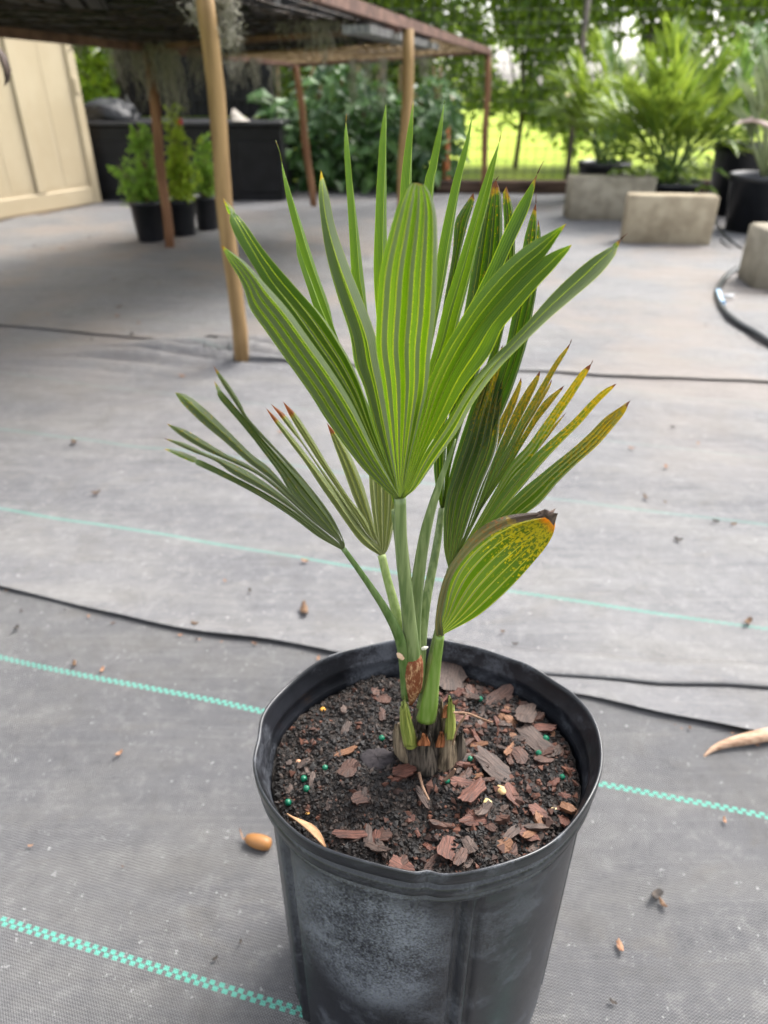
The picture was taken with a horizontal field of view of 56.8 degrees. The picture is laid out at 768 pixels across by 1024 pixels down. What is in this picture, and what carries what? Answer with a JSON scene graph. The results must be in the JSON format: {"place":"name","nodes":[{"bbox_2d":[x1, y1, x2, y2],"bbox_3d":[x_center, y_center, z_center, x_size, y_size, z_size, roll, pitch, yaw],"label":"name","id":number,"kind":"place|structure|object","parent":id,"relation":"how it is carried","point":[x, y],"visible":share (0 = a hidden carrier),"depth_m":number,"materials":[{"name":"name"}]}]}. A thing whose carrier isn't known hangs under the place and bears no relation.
{"place":"outdoors","nodes":[
{"label":"outdoors","id":0,"kind":"place"},
{"bbox_2d":[230,108,249,120],"bbox_3d":[-0.871,-2.395,4.278,0.110,0.068,0.098,0,31,0],"label":"cloth","id":1,"kind":"object","parent":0,"point":[235,115],"visible":1,"depth_m":4.27,"materials":[{"name":"beige"}]},
{"bbox_2d":[0,586,767,1023],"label":"ground","id":2,"kind":"structure","parent":0,"point":[164,806],"depth_m":0.69,"materials":[{"name":"fabric"}]},
{"bbox_2d":[240,830,271,850],"bbox_3d":[-0.127,0.319,0.691,0.035,0.014,0.014,7,32,12],"label":"acorn","id":3,"kind":"object","parent":2,"relation":"on","point":[262,842],"visible":1,"depth_m":0.69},
{"bbox_2d":[253,637,602,1023],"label":"nursery pot","id":4,"kind":"object","parent":2,"relation":"on","point":[370,942],"visible":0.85,"depth_m":0.46,"materials":[{"name":"black plastic"}]},
{"bbox_2d":[272,674,580,872],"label":"potting soil","id":5,"kind":"structure","parent":4,"relation":"in","point":[424,810],"depth_m":0.45,"materials":[{"name":"soil"}]},
{"bbox_2d":[287,813,325,846],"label":"dry leaf","id":6,"kind":"object","parent":5,"relation":"on","point":[313,831],"visible":0.98,"depth_m":0.41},
{"bbox_2d":[334,745,356,756],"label":"bark chip","id":7,"kind":"object","parent":5,"relation":"on","point":[348,751],"visible":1,"depth_m":0.47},
{"bbox_2d":[337,758,360,777],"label":"bark chip","id":8,"kind":"object","parent":5,"relation":"on","point":[346,770],"visible":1,"depth_m":0.46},
{"bbox_2d":[331,829,367,838],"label":"bark chip","id":9,"kind":"object","parent":5,"relation":"on","point":[347,834],"visible":1,"depth_m":0.42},
{"bbox_2d":[351,791,370,805],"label":"bark chip","id":10,"kind":"object","parent":5,"relation":"on","point":[357,798],"visible":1,"depth_m":0.44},
{"bbox_2d":[363,824,372,842],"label":"bark chip","id":11,"kind":"object","parent":5,"relation":"on","point":[368,830],"visible":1,"depth_m":0.42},
{"bbox_2d":[360,748,395,770],"bbox_3d":[-0.004,0.164,0.466,0.026,0.009,0.022,0,31,0],"label":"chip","id":12,"kind":"object","parent":5,"relation":"on","point":[379,758],"visible":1,"depth_m":0.47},
{"bbox_2d":[365,842,390,852],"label":"bark chip","id":13,"kind":"object","parent":5,"relation":"on","point":[372,846],"visible":1,"depth_m":0.41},
{"bbox_2d":[379,828,392,841],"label":"bark chip","id":14,"kind":"object","parent":5,"relation":"on","point":[386,835],"visible":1,"depth_m":0.42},
{"bbox_2d":[164,101,630,800],"bbox_3d":[0.008,0.007,0.388,0.213,0.401,0.142,-6,31,-10],"label":"fan palm","id":15,"kind":"object","parent":5,"relation":"on","point":[396,433],"visible":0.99,"depth_m":0.34,"materials":[{"name":"green plant"}]},
{"bbox_2d":[388,854,414,870],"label":"bark chip","id":16,"kind":"object","parent":5,"relation":"on","point":[395,861],"visible":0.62,"depth_m":0.41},
{"bbox_2d":[392,763,416,777],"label":"bark chip","id":17,"kind":"object","parent":5,"relation":"on","point":[404,770],"visible":1,"depth_m":0.45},
{"bbox_2d":[415,785,429,808],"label":"bark chip","id":18,"kind":"object","parent":5,"relation":"on","point":[421,796],"visible":1,"depth_m":0.44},
{"bbox_2d":[278,678,578,871],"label":"bark fines","id":19,"kind":"object","parent":5,"relation":"on","point":[548,821],"visible":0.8,"depth_m":0.45,"materials":[{"name":"wood"}]},
{"bbox_2d":[429,819,454,829],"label":"bark chip","id":20,"kind":"object","parent":5,"relation":"on","point":[435,824],"visible":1,"depth_m":0.43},
{"bbox_2d":[437,835,458,860],"bbox_3d":[0.038,0.197,0.417,0.013,0.003,0.016,17,29,8],"label":"bark chip","id":21,"kind":"object","parent":5,"relation":"on","point":[445,850],"visible":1,"depth_m":0.42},
{"bbox_2d":[439,661,466,690],"bbox_3d":[0.052,0.124,0.538,0.024,0.004,0.030,14,40,1],"label":"bark chip","id":22,"kind":"object","parent":5,"relation":"on","point":[449,672],"visible":0.84,"depth_m":0.54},
{"bbox_2d":[453,847,467,866],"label":"bark chip","id":23,"kind":"object","parent":5,"relation":"on","point":[460,858],"visible":1,"depth_m":0.41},
{"bbox_2d":[450,776,472,787],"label":"bark chip","id":24,"kind":"object","parent":5,"relation":"on","point":[454,780],"visible":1,"depth_m":0.45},
{"bbox_2d":[461,836,477,853],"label":"bark chip","id":25,"kind":"object","parent":5,"relation":"on","point":[469,844],"visible":1,"depth_m":0.42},
{"bbox_2d":[458,776,486,802],"bbox_3d":[0.056,0.174,0.443,0.012,0.003,0.025,12,25,38],"label":"bark chip","id":26,"kind":"object","parent":5,"relation":"on","point":[473,791],"visible":1,"depth_m":0.44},
{"bbox_2d":[459,814,491,825],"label":"bark chip","id":27,"kind":"object","parent":5,"relation":"on","point":[469,820],"visible":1,"depth_m":0.43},
{"bbox_2d":[475,799,491,817],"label":"bark chip","id":28,"kind":"object","parent":5,"relation":"on","point":[485,808],"visible":1,"depth_m":0.43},
{"bbox_2d":[473,745,510,782],"bbox_3d":[0.071,0.166,0.466,0.031,0.004,0.014,36,51,24],"label":"bark chip","id":29,"kind":"object","parent":5,"relation":"on","point":[498,769],"visible":1,"depth_m":0.47,"materials":[{"name":"wood"}]},
{"bbox_2d":[486,684,513,704],"bbox_3d":[0.084,0.136,0.521,0.026,0.010,0.012,-19,36,-28],"label":"bark chip","id":30,"kind":"object","parent":5,"relation":"on","point":[501,692],"visible":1,"depth_m":0.52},
{"bbox_2d":[497,837,512,852],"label":"bark chip","id":31,"kind":"object","parent":5,"relation":"on","point":[508,843],"visible":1,"depth_m":0.42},
{"bbox_2d":[504,782,518,804],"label":"bark chip","id":32,"kind":"object","parent":5,"relation":"on","point":[509,788],"visible":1,"depth_m":0.45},
{"bbox_2d":[503,823,523,840],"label":"bark chip","id":33,"kind":"object","parent":5,"relation":"on","point":[513,831],"visible":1,"depth_m":0.42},
{"bbox_2d":[511,747,529,764],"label":"bark chip","id":34,"kind":"object","parent":5,"relation":"on","point":[520,756],"visible":1,"depth_m":0.47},
{"bbox_2d":[514,703,536,723],"bbox_3d":[0.101,0.143,0.505,0.015,0.003,0.025,19,25,24],"label":"bark chip","id":35,"kind":"object","parent":5,"relation":"on","point":[528,712],"visible":1,"depth_m":0.51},
{"bbox_2d":[516,723,554,756],"bbox_3d":[0.105,0.157,0.486,0.014,0.004,0.034,-25,39,-26],"label":"bark chip","id":36,"kind":"object","parent":5,"relation":"on","point":[535,740],"visible":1,"depth_m":0.49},
{"bbox_2d":[524,823,549,830],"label":"bark chip","id":37,"kind":"object","parent":5,"relation":"on","point":[536,827],"visible":1,"depth_m":0.43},
{"bbox_2d":[528,803,547,817],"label":"bark chip","id":38,"kind":"object","parent":5,"relation":"on","point":[533,807],"visible":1,"depth_m":0.44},
{"bbox_2d":[533,755,553,763],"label":"bark chip","id":39,"kind":"object","parent":5,"relation":"on","point":[542,759],"visible":1,"depth_m":0.47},
{"bbox_2d":[534,723,556,732],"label":"bark chip","id":40,"kind":"object","parent":5,"relation":"on","point":[543,727],"visible":1,"depth_m":0.50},
{"bbox_2d":[559,801,576,814],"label":"bark chip","id":41,"kind":"object","parent":5,"relation":"on","point":[569,808],"visible":1,"depth_m":0.44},
{"bbox_2d":[704,727,767,756],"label":"curled leaf","id":42,"kind":"object","parent":2,"relation":"on","point":[754,737],"visible":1,"depth_m":0.78,"materials":[{"name":"plant"}]},
{"bbox_2d":[0,325,767,729],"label":"cloth","id":43,"kind":"object","parent":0,"point":[152,531],"visible":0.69,"depth_m":1.20,"materials":[{"name":"fabric"}]},
{"bbox_2d":[447,639,767,686],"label":"ground fold","id":44,"kind":"object","parent":43,"relation":"on","point":[658,671],"visible":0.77,"depth_m":0.89,"materials":[{"name":"fabric"}]},
{"bbox_2d":[0,179,767,380],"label":"cloth","id":45,"kind":"object","parent":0,"point":[638,309],"visible":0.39,"depth_m":2.58,"materials":[{"name":"fabric"}]},
{"bbox_2d":[0,38,104,221],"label":"storage shed","id":46,"kind":"structure","parent":45,"relation":"on","point":[47,164],"depth_m":3.96,"materials":[{"name":"wood"}]},
{"bbox_2d":[0,38,101,218],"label":"door","id":47,"kind":"structure","parent":46,"relation":"in","point":[19,53],"depth_m":3.95,"materials":[{"name":"wood"}]},
{"bbox_2d":[127,198,164,242],"bbox_3d":[-1.097,-1.363,3.317,0.164,0.175,0.164,0,31,0],"label":"pot","id":48,"kind":"object","parent":45,"relation":"on","point":[148,221],"visible":0.74,"depth_m":3.27,"materials":[{"name":"plastic"}]},
{"bbox_2d":[106,123,160,206],"bbox_3d":[-1.121,-1.562,3.202,0.215,0.344,0.211,27,40,37],"label":"potted shrub","id":49,"kind":"object","parent":48,"relation":"on","point":[143,186],"visible":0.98,"depth_m":3.20,"materials":[{"name":"green plant"}]},
{"bbox_2d":[169,197,195,236],"bbox_3d":[-0.974,-1.417,3.417,0.145,0.165,0.145,0,31,0],"label":"pot","id":50,"kind":"object","parent":45,"relation":"on","point":[183,215],"visible":0.67,"depth_m":3.38,"materials":[{"name":"plastic"}]},
{"bbox_2d":[161,102,202,202],"bbox_3d":[-0.931,-1.637,3.265,0.233,0.434,0.169,0,31,0],"label":"potted shrub","id":51,"kind":"object","parent":50,"relation":"on","point":[180,171],"visible":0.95,"depth_m":3.26,"materials":[{"name":"green plant"}]},
{"bbox_2d":[87,50,293,200],"bbox_3d":[-1.238,-2.490,4.559,1.252,0.853,0.640,0,31,0],"label":"deck box","id":52,"kind":"object","parent":45,"relation":"on","point":[256,164],"visible":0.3,"depth_m":4.46,"materials":[{"name":"black plastic"}]},
{"bbox_2d":[84,97,141,120],"bbox_3d":[-1.694,-2.497,4.394,0.364,0.121,0.301,0,31,0],"label":"plastic sack","id":53,"kind":"object","parent":52,"relation":"on","point":[107,109],"visible":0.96,"depth_m":4.31,"materials":[{"name":"black"}]},
{"bbox_2d":[191,194,218,230],"bbox_3d":[-0.894,-1.508,3.577,0.136,0.157,0.136,0,31,0],"label":"pot","id":54,"kind":"object","parent":45,"relation":"on","point":[205,210],"visible":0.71,"depth_m":3.54,"materials":[{"name":"plastic"}]},
{"bbox_2d":[190,131,214,196],"bbox_3d":[-0.884,-1.691,3.472,0.169,0.307,0.192,-10,32,-16],"label":"potted shrub","id":55,"kind":"object","parent":54,"relation":"on","point":[206,185],"visible":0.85,"depth_m":3.45,"materials":[{"name":"green plant"}]},
{"bbox_2d":[0,0,490,361],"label":"pergola","id":56,"kind":"object","parent":45,"relation":"on","point":[450,45],"visible":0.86,"depth_m":2.48,"materials":[{"name":"wood"}]},
{"bbox_2d":[5,0,108,9],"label":"plant tray","id":57,"kind":"object","parent":56,"relation":"on","point":[95,4],"visible":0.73,"depth_m":1.79,"materials":[{"name":"plastic"}]},
{"bbox_2d":[0,0,164,8],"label":"plant tray","id":58,"kind":"object","parent":56,"relation":"on","point":[137,3],"visible":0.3,"depth_m":1.80,"materials":[{"name":"plastic"}]},
{"bbox_2d":[21,8,196,14],"bbox_3d":[-0.772,-1.492,2.095,0.540,0.035,0.280,-9,34,-14],"label":"plant tray","id":59,"kind":"object","parent":56,"relation":"on","point":[163,11],"visible":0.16,"depth_m":2.01,"materials":[{"name":"plastic"}]},
{"bbox_2d":[104,49,131,99],"bbox_3d":[-1.110,-1.857,2.975,0.106,0.231,0.092,0,31,0],"label":"spanish moss","id":60,"kind":"object","parent":56,"relation":"hanging from","point":[114,55],"visible":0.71,"depth_m":2.96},
{"bbox_2d":[66,31,199,38],"bbox_3d":[-0.962,-1.806,2.668,0.540,0.035,0.280,-4,32,-4],"label":"plant tray","id":61,"kind":"object","parent":56,"relation":"on","point":[180,34],"visible":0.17,"depth_m":2.59,"materials":[{"name":"plastic"}]},
{"bbox_2d":[125,41,144,95],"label":"spanish moss","id":62,"kind":"object","parent":56,"relation":"hanging from","point":[133,56],"visible":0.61,"depth_m":2.91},
{"bbox_2d":[130,40,189,123],"bbox_3d":[-0.906,-1.741,2.872,0.220,0.298,0.191,26,39,36],"label":"spanish moss","id":63,"kind":"object","parent":56,"relation":"hanging from","point":[154,63],"visible":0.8,"depth_m":2.84,"materials":[{"name":"plant"}]},
{"bbox_2d":[156,44,187,126],"bbox_3d":[-0.839,-1.703,2.837,0.098,0.295,0.094,11,33,17],"label":"spanish moss","id":64,"kind":"object","parent":56,"relation":"hanging from","point":[171,75],"visible":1,"depth_m":2.81,"materials":[{"name":"plant"}]},
{"bbox_2d":[177,0,199,37],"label":"spanish moss","id":65,"kind":"object","parent":56,"relation":"hanging from","point":[193,16],"visible":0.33,"depth_m":1.59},
{"bbox_2d":[184,47,204,94],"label":"spanish moss","id":66,"kind":"object","parent":56,"relation":"hanging from","point":[193,64],"visible":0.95,"depth_m":2.96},
{"bbox_2d":[110,0,280,8],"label":"plant tray","id":67,"kind":"object","parent":56,"relation":"on","point":[265,5],"visible":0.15,"depth_m":2.00,"materials":[{"name":"plastic"}]},
{"bbox_2d":[142,2,249,16],"bbox_3d":[-0.665,-1.456,2.030,0.540,0.036,0.280,-5,32,-11],"label":"plant tray","id":68,"kind":"object","parent":56,"relation":"on","point":[244,11],"visible":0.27,"depth_m":1.97,"materials":[{"name":"plastic"}]},
{"bbox_2d":[168,27,257,33],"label":"plant tray","id":69,"kind":"object","parent":56,"relation":"on","point":[250,32],"visible":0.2,"depth_m":2.51,"materials":[{"name":"plastic"}]},
{"bbox_2d":[214,0,243,52],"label":"spanish moss","id":70,"kind":"object","parent":56,"relation":"hanging from","point":[224,9],"visible":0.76,"depth_m":1.52,"materials":[{"name":"plant"}]},
{"bbox_2d":[219,23,247,67],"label":"spanish moss","id":71,"kind":"object","parent":56,"relation":"hanging from","point":[233,49],"visible":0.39,"depth_m":2.00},
{"bbox_2d":[222,61,248,90],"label":"spanish moss","id":72,"kind":"object","parent":56,"relation":"hanging from","point":[234,65],"visible":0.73,"depth_m":3.57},
{"bbox_2d":[181,0,310,15],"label":"plant tray","id":73,"kind":"object","parent":56,"relation":"on","point":[291,3],"visible":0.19,"depth_m":2.12,"materials":[{"name":"plastic"}]},
{"bbox_2d":[244,58,261,99],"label":"spanish moss","id":74,"kind":"object","parent":56,"relation":"hanging from","point":[255,66],"visible":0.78,"depth_m":3.55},
{"bbox_2d":[267,64,283,111],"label":"spanish moss","id":75,"kind":"object","parent":56,"relation":"hanging from","point":[273,73],"visible":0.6,"depth_m":3.85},
{"bbox_2d":[250,20,320,32],"bbox_3d":[-0.513,-1.726,2.492,0.540,0.035,0.280,-8,30,-15],"label":"plant tray","id":76,"kind":"object","parent":56,"relation":"on","point":[273,23],"visible":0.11,"depth_m":2.52,"materials":[{"name":"plastic"}]},
{"bbox_2d":[234,17,343,22],"bbox_3d":[-0.418,-1.711,2.453,0.540,0.035,0.280,-4,32,-5],"label":"plant tray","id":77,"kind":"object","parent":56,"relation":"on","point":[289,19],"visible":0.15,"depth_m":2.36,"materials":[{"name":"plastic"}]},
{"bbox_2d":[275,20,308,48],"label":"spanish moss","id":78,"kind":"object","parent":56,"relation":"hanging from","point":[281,24],"visible":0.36,"depth_m":2.40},
{"bbox_2d":[248,3,376,21],"bbox_3d":[-0.306,-1.691,2.409,0.540,0.035,0.280,-4,32,-5],"label":"plant tray","id":79,"kind":"object","parent":56,"relation":"on","point":[314,10],"visible":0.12,"depth_m":2.30,"materials":[{"name":"plastic"}]},
{"bbox_2d":[297,17,342,65],"bbox_3d":[-0.212,-1.623,2.417,0.164,0.184,0.172,0,31,0],"label":"spanish moss","id":80,"kind":"object","parent":56,"relation":"hanging from","point":[325,24],"visible":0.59,"depth_m":2.40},
{"bbox_2d":[346,58,360,117],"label":"spanish moss","id":81,"kind":"object","parent":56,"relation":"hanging from","point":[352,73],"visible":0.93,"depth_m":4.01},
{"bbox_2d":[361,60,372,96],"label":"spanish moss","id":82,"kind":"object","parent":56,"relation":"hanging from","point":[364,79],"visible":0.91,"depth_m":4.04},
{"bbox_2d":[342,25,401,41],"bbox_3d":[-0.021,-1.718,2.553,0.098,0.024,0.540,8,32,13],"label":"pale tray","id":83,"kind":"object","parent":56,"relation":"on","point":[375,33],"visible":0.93,"depth_m":2.41,"materials":[{"name":"plastic"}]},
{"bbox_2d":[374,57,387,110],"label":"spanish moss","id":84,"kind":"object","parent":56,"relation":"hanging from","point":[383,79],"visible":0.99,"depth_m":4.01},
{"bbox_2d":[389,37,438,49],"bbox_3d":[0.138,-2.020,3.063,0.098,0.024,0.540,8,32,13],"label":"pale tray","id":85,"kind":"object","parent":56,"relation":"on","point":[421,44],"visible":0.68,"depth_m":3.03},
{"bbox_2d":[414,55,434,87],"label":"spanish moss","id":86,"kind":"object","parent":56,"relation":"hanging from","point":[422,65],"visible":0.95,"depth_m":4.15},
{"label":"plant tray","id":87,"kind":"object","parent":56,"relation":"on","visible":0},
{"bbox_2d":[0,48,10,85],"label":"dangling leaf","id":88,"kind":"object","parent":87,"relation":"hanging from","point":[5,64],"visible":1,"depth_m":1.14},
{"bbox_2d":[443,126,449,179],"bbox_3d":[0.424,-2.382,4.810,0.045,0.411,0.045,-27,40,-37],"label":"stake","id":89,"kind":"object","parent":45,"relation":"on","point":[446,165],"visible":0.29,"depth_m":4.80,"materials":[{"name":"orange paint"}]},
{"bbox_2d":[435,180,566,193],"bbox_3d":[1.050,-2.204,4.824,1.400,0.090,0.100,0,31,0],"label":"border timber","id":90,"kind":"object","parent":45,"relation":"on","point":[522,186],"visible":0.31,"depth_m":4.78,"materials":[{"name":"wood"}]},
{"bbox_2d":[279,0,767,179],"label":"wire fence","id":91,"kind":"object","parent":45,"relation":"on","point":[583,36],"visible":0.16,"depth_m":4.86,"materials":[{"name":"metal"}]},
{"bbox_2d":[563,174,657,219],"bbox_3d":[1.222,-1.710,3.860,0.442,0.215,0.160,0,31,0],"label":"concrete block","id":92,"kind":"object","parent":45,"relation":"on","point":[595,196],"depth_m":3.79,"materials":[{"name":"concrete"}]},
{"bbox_2d":[577,159,632,173],"bbox_3d":[1.386,-2.105,4.508,0.334,0.217,0.334,0,31,0],"label":"pot","id":93,"kind":"object","parent":92,"relation":"on","point":[588,166],"visible":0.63,"depth_m":4.37,"materials":[{"name":"plastic"}]},
{"bbox_2d":[533,25,663,163],"bbox_3d":[1.279,-2.477,4.237,0.785,0.753,0.636,0,31,0],"label":"potted palm","id":94,"kind":"object","parent":93,"relation":"in","point":[613,62],"visible":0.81,"depth_m":4.23,"materials":[{"name":"plant"}]},
{"bbox_2d":[620,192,719,244],"bbox_3d":[1.304,-1.345,3.259,0.388,0.209,0.100,5,31,7],"label":"concrete block","id":95,"kind":"object","parent":45,"relation":"on","point":[674,218],"depth_m":3.21,"materials":[{"name":"concrete"}]},
{"bbox_2d":[655,178,703,192],"bbox_3d":[1.571,-1.756,3.968,0.370,0.175,0.370,0,31,0],"label":"pot","id":96,"kind":"object","parent":95,"relation":"on","point":[677,187],"visible":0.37,"depth_m":3.80,"materials":[{"name":"plastic"}]},
{"bbox_2d":[579,11,767,192],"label":"potted palm","id":97,"kind":"object","parent":96,"relation":"in","point":[653,115],"visible":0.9,"depth_m":3.64,"materials":[{"name":"plant"}]},
{"bbox_2d":[709,141,762,215],"bbox_3d":[1.975,-1.864,3.969,0.314,0.359,0.314,0,31,0],"label":"pot","id":98,"kind":"object","parent":45,"relation":"on","point":[727,160],"visible":0.42,"depth_m":3.87,"materials":[{"name":"plastic"}]},
{"bbox_2d":[715,18,767,143],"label":"potted palm","id":99,"kind":"object","parent":98,"relation":"on","point":[747,54],"visible":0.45,"depth_m":3.75,"materials":[{"name":"plant"}]},
{"bbox_2d":[714,265,767,345],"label":"irrigation tube","id":100,"kind":"object","parent":45,"relation":"on","point":[719,297],"visible":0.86,"depth_m":2.24,"materials":[{"name":"black"}]},
{"bbox_2d":[724,170,767,233],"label":"pot","id":101,"kind":"object","parent":45,"relation":"on","point":[747,203],"visible":0.83,"depth_m":3.44,"materials":[{"name":"plastic"}]},
{"bbox_2d":[727,47,767,176],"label":"potted palm","id":102,"kind":"object","parent":101,"relation":"on","point":[758,103],"visible":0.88,"depth_m":3.21,"materials":[{"name":"plant"}]},
{"bbox_2d":[737,222,767,289],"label":"concrete block","id":103,"kind":"object","parent":45,"relation":"on","point":[753,270],"depth_m":2.54,"materials":[{"name":"concrete"}]},
{"bbox_2d":[92,0,767,85],"label":"sky","id":104,"kind":"structure","parent":0,"point":[500,55],"materials":[{"name":"white"}]},
{"bbox_2d":[295,86,762,180],"bbox_3d":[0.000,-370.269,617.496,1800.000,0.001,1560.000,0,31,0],"label":"field","id":105,"kind":"structure","parent":0,"point":[511,139],"depth_m":7.81,"materials":[{"name":"green plant"}]},
{"bbox_2d":[72,45,120,104],"bbox_3d":[-2.338,-4.392,5.802,2.737,2.875,1.735,0,31,0],"label":"tree","id":106,"kind":"object","parent":105,"relation":"on","point":[105,81],"visible":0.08,"depth_m":5.88,"materials":[{"name":"green plant"}]},
{"bbox_2d":[108,0,431,136],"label":"tree","id":107,"kind":"object","parent":105,"relation":"on","point":[302,75],"visible":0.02,"depth_m":5.91,"materials":[{"name":"green plant"}]},
{"bbox_2d":[247,63,471,193],"bbox_3d":[-0.186,-2.589,4.985,1.688,1.069,1.194,0,31,0],"label":"broad leaf bush","id":108,"kind":"object","parent":105,"relation":"on","point":[326,154],"visible":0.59,"depth_m":4.71,"materials":[{"name":"plant"}]},
{"bbox_2d":[274,0,588,138],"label":"tree","id":109,"kind":"object","parent":105,"relation":"on","point":[450,17],"visible":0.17,"depth_m":5.62,"materials":[{"name":"green plant"}]},
{"bbox_2d":[376,0,704,168],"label":"tree","id":110,"kind":"object","parent":105,"relation":"on","point":[581,138],"visible":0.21,"depth_m":5.83,"materials":[{"name":"green plant"}]},
{"bbox_2d":[486,0,767,159],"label":"tree","id":111,"kind":"object","parent":105,"relation":"on","point":[527,120],"visible":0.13,"depth_m":5.86,"materials":[{"name":"green plant"}]},
{"bbox_2d":[590,0,767,160],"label":"tree","id":112,"kind":"object","parent":105,"relation":"on","point":[682,7],"visible":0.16,"depth_m":5.53,"materials":[{"name":"green plant"}]},
{"bbox_2d":[692,0,767,137],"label":"tree","id":113,"kind":"object","parent":105,"relation":"on","point":[721,20],"visible":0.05,"depth_m":6.30,"materials":[{"name":"green plant"}]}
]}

